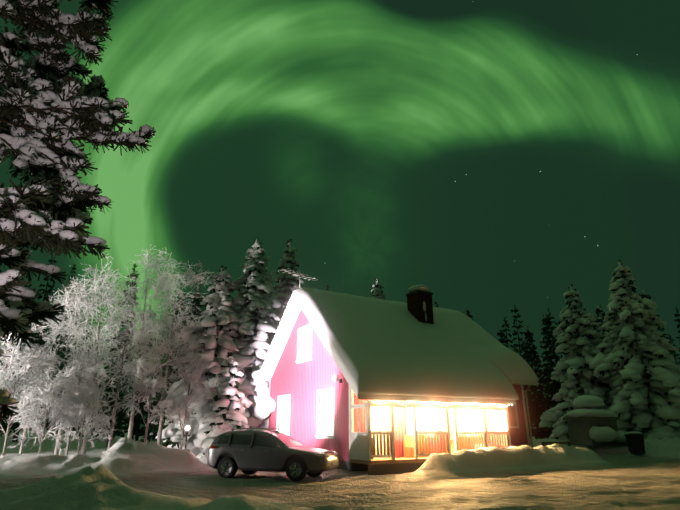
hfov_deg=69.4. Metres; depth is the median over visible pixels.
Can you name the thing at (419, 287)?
snow caps
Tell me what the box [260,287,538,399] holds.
roof snow
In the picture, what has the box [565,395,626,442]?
snow
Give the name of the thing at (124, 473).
snow ground
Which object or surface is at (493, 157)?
sky
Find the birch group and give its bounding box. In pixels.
[0,245,214,455]
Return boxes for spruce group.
[140,237,386,463]
[521,259,679,446]
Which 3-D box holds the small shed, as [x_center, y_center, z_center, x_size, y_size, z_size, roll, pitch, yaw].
[16.148,10.967,31.445,2.600,2.250,2.100,8,-21,-20]
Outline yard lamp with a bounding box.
[185,424,190,448]
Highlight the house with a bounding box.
[259,268,538,474]
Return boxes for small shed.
[563,407,619,445]
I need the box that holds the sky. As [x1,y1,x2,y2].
[0,0,679,429]
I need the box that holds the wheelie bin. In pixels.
[624,434,644,453]
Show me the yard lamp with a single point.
(187, 427)
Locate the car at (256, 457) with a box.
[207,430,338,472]
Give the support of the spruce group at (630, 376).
on the snow ground
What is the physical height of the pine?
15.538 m
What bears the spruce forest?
on the snow ground
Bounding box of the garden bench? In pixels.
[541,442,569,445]
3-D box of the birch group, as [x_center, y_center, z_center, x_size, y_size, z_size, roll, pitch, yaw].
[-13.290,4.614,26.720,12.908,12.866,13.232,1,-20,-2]
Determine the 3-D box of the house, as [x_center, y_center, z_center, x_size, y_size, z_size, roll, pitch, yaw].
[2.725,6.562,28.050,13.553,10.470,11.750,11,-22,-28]
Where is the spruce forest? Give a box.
[0,257,679,447]
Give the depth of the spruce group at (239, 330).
30.69 m
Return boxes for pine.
[0,0,155,423]
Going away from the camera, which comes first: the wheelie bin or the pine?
the pine
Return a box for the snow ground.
[0,430,679,509]
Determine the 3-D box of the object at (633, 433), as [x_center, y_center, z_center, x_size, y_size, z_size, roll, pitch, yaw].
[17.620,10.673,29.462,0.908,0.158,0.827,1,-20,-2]

